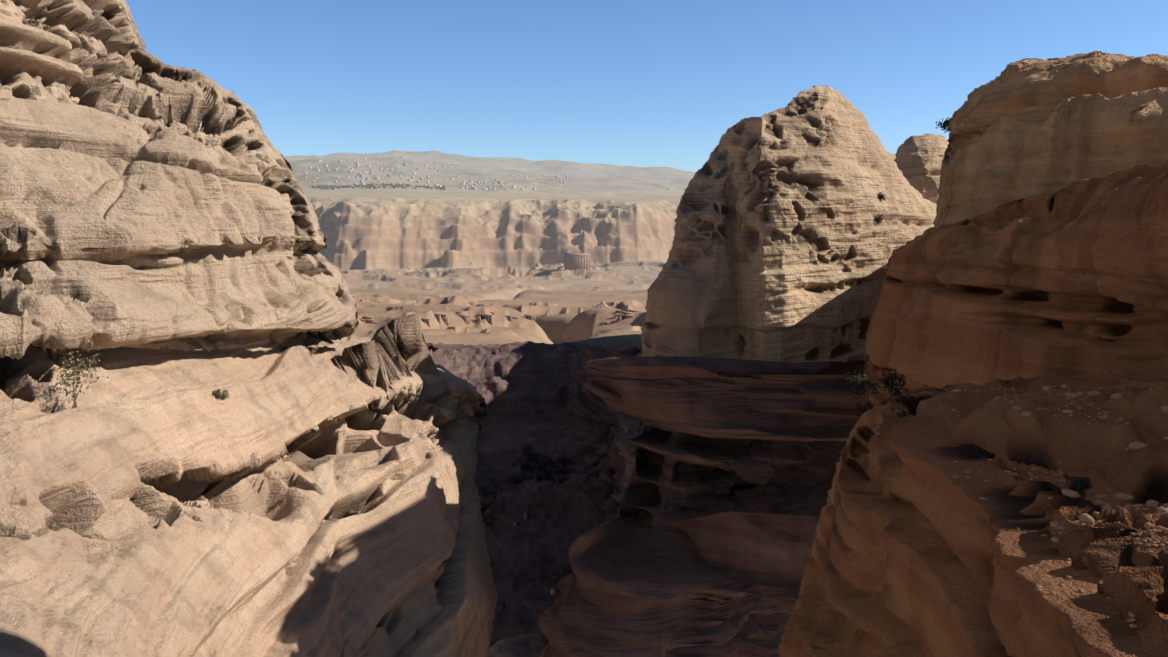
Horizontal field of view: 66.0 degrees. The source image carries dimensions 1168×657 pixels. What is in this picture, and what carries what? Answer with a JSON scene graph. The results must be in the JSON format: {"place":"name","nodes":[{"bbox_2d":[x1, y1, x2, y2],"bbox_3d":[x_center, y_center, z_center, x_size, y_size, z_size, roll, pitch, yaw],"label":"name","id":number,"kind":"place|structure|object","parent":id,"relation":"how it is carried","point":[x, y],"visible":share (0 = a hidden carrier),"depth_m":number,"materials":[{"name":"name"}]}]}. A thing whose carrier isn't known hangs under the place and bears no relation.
{"place":"outdoors","nodes":[
{"label":"outdoors","id":0,"kind":"place"},
{"bbox_2d":[0,314,497,656],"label":"cliff slab","id":1,"kind":"structure","parent":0,"point":[295,498],"depth_m":37.44,"materials":[{"name":"stone"}]},
{"bbox_2d":[41,347,109,408],"bbox_3d":[-18.705,1.861,32.896,2.007,2.672,2.345,3,8,20],"label":"shrub","id":2,"kind":"object","parent":1,"relation":"on","point":[77,373],"visible":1,"depth_m":32.88,"materials":[{"name":"green plant"}]},
{"bbox_2d":[0,0,358,361],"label":"rock cliff","id":3,"kind":"structure","parent":1,"relation":"on","point":[130,167],"depth_m":42.57,"materials":[{"name":"stone"}]},
{"bbox_2d":[213,389,229,399],"bbox_3d":[-15.847,2.864,39.269,0.726,0.549,0.610,-5,9,-34],"label":"dry shrub","id":4,"kind":"object","parent":1,"relation":"on","point":[225,394],"visible":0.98,"depth_m":39.15,"materials":[{"name":"green plant"}]},
{"bbox_2d":[304,338,322,353],"bbox_3d":[-15.441,1.127,50.518,1.072,1.152,1.345,3,8,21],"label":"shrub","id":5,"kind":"object","parent":1,"relation":"on","point":[310,349],"visible":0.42,"depth_m":50.54,"materials":[{"name":"green plant"}]},
{"bbox_2d":[426,341,641,647],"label":"canyon rock","id":6,"kind":"object","parent":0,"point":[556,455],"visible":0.25,"depth_m":257.37,"materials":[{"name":"stone"}]},
{"bbox_2d":[488,633,544,656],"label":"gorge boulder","id":7,"kind":"object","parent":6,"relation":"on","point":[524,645],"visible":0.62,"depth_m":67.89,"materials":[{"name":"stone"}]},
{"bbox_2d":[641,151,742,358],"bbox_3d":[10.214,-3.964,61.136,5.951,16.902,19.130,5,9,35],"label":"rock formation","id":8,"kind":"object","parent":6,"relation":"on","point":[691,308],"depth_m":56.54,"materials":[{"name":"stone"}]},
{"bbox_2d":[284,150,895,344],"bbox_3d":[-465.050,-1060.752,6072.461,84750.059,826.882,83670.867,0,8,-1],"label":"terrain","id":9,"kind":"structure","parent":0,"point":[422,249],"depth_m":2283.64,"materials":[{"name":"beige stone"}]},
{"bbox_2d":[308,155,415,160],"bbox_3d":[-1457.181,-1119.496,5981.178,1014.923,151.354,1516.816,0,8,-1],"label":"shrubs","id":10,"kind":"object","parent":9,"relation":"on","point":[366,158],"visible":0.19,"depth_m":6584.43,"materials":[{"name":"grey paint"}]},
{"bbox_2d":[311,183,444,189],"bbox_3d":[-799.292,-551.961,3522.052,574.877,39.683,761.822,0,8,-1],"label":"grove trees","id":11,"kind":"object","parent":9,"relation":"on","point":[396,185],"visible":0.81,"depth_m":3372.11,"materials":[{"name":"green plant"}]},
{"bbox_2d":[303,159,567,192],"bbox_3d":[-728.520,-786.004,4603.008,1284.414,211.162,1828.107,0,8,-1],"label":"wadi musa town","id":12,"kind":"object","parent":9,"relation":"on","point":[412,177],"visible":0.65,"depth_m":4172.21,"materials":[{"name":"grey paint"}]},
{"bbox_2d":[352,296,637,337],"bbox_3d":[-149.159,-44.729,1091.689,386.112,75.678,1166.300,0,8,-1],"label":"rock formations","id":13,"kind":"object","parent":9,"relation":"on","point":[626,313],"visible":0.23,"depth_m":606.25,"materials":[{"name":"beige stone"}]},
{"bbox_2d":[564,253,590,270],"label":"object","id":14,"kind":"structure","parent":9,"relation":"on","point":[575,261],"depth_m":1825.89,"materials":[{"name":"beige stone"}]},
{"bbox_2d":[125,0,1167,171],"label":"sky","id":15,"kind":"structure","parent":0,"point":[637,83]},
{"bbox_2d":[536,354,864,656],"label":"gorge wall","id":16,"kind":"structure","parent":0,"point":[635,583],"depth_m":50.21,"materials":[{"name":"stone"}]},
{"bbox_2d":[614,374,868,587],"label":"gorge wall","id":17,"kind":"structure","parent":0,"point":[765,536],"depth_m":49.28,"materials":[{"name":"stone"}]},
{"bbox_2d":[712,86,936,362],"bbox_3d":[21.551,-6.279,67.125,34.735,22.475,12.502,-5,9,-35],"label":"rock formation","id":18,"kind":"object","parent":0,"point":[816,244],"depth_m":57.33,"materials":[{"name":"stone"}]},
{"bbox_2d":[810,92,819,100],"bbox_3d":[15.652,-15.806,61.362,1.000,0.716,0.789,2,8,11],"label":"dry shrub","id":19,"kind":"object","parent":18,"relation":"on","point":[815,95],"visible":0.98,"depth_m":61.28,"materials":[{"name":"green plant"}]},
{"bbox_2d":[874,214,885,224],"bbox_3d":[19.862,-7.392,61.030,1.032,0.861,0.983,0,8,-1],"label":"shrub","id":20,"kind":"object","parent":18,"relation":"on","point":[878,219],"visible":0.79,"depth_m":60.77,"materials":[{"name":"green plant"}]},
{"bbox_2d":[877,192,885,200],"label":"dry shrub","id":21,"kind":"object","parent":18,"relation":"on","point":[880,196],"visible":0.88,"depth_m":61.83,"materials":[{"name":"green plant"}]},
{"bbox_2d":[864,227,935,400],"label":"cliff","id":22,"kind":"structure","parent":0,"point":[879,294],"depth_m":41.31,"materials":[{"name":"brown stone"}]},
{"bbox_2d":[941,54,1118,167],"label":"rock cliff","id":23,"kind":"structure","parent":22,"relation":"on","point":[1024,58],"depth_m":38.63,"materials":[{"name":"beige stone"}]},
{"bbox_2d":[779,374,1167,656],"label":"cliff ledge","id":24,"kind":"object","parent":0,"point":[885,564],"visible":0.98,"depth_m":15.14,"materials":[{"name":"brown stone"}]},
{"bbox_2d":[846,371,882,405],"bbox_3d":[6.663,1.428,21.486,0.871,0.786,0.904,3,8,24],"label":"ledge tree","id":25,"kind":"object","parent":24,"relation":"on","point":[859,381],"visible":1,"depth_m":21.41,"materials":[{"name":"green plant"}]},
{"bbox_2d":[875,367,906,397],"bbox_3d":[7.967,1.422,23.083,0.836,0.800,0.832,0,8,-1],"label":"ledge tree","id":26,"kind":"object","parent":24,"relation":"on","point":[891,385],"visible":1,"depth_m":23.14,"materials":[{"name":"green plant"}]},
{"bbox_2d":[877,407,918,436],"bbox_3d":[6.196,1.944,17.554,0.888,0.771,0.820,0,8,-1],"label":"ledge bush","id":27,"kind":"object","parent":24,"relation":"on","point":[903,414],"visible":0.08,"depth_m":17.73,"materials":[{"name":"green plant"}]},
{"bbox_2d":[864,159,1167,410],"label":"rock cliff","id":28,"kind":"structure","parent":24,"relation":"on","point":[1071,279],"depth_m":25.33,"materials":[{"name":"brown stone"}]},
{"bbox_2d":[933,51,1167,227],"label":"rock cliff","id":29,"kind":"structure","parent":28,"relation":"on","point":[1030,129],"depth_m":30.91,"materials":[{"name":"beige stone"}]},
{"bbox_2d":[936,117,949,132],"bbox_3d":[15.620,-8.771,38.850,0.610,0.706,0.988,0,8,-1],"label":"dry shrub","id":30,"kind":"object","parent":29,"relation":"on","point":[945,124],"visible":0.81,"depth_m":38.83,"materials":[{"name":"green plant"}]},
{"bbox_2d":[933,382,1167,627],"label":"ledge gravel","id":31,"kind":"structure","parent":24,"relation":"on","point":[1087,518],"depth_m":13.65,"materials":[{"name":"brown stone"}]},
{"bbox_2d":[1069,476,1092,494],"bbox_3d":[7.876,2.479,14.231,0.453,0.322,0.334,0,8,-1],"label":"dry shrub","id":32,"kind":"object","parent":24,"relation":"on","point":[1080,484],"visible":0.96,"depth_m":14.16,"materials":[{"name":"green plant"}]},
{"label":"cliff peak","id":33,"kind":"object","parent":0,"visible":0},
{"bbox_2d":[894,134,948,202],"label":"rock formation","id":34,"kind":"object","parent":33,"relation":"attached to","point":[918,160],"visible":0.23,"depth_m":76.86,"materials":[{"name":"stone"}]}
]}

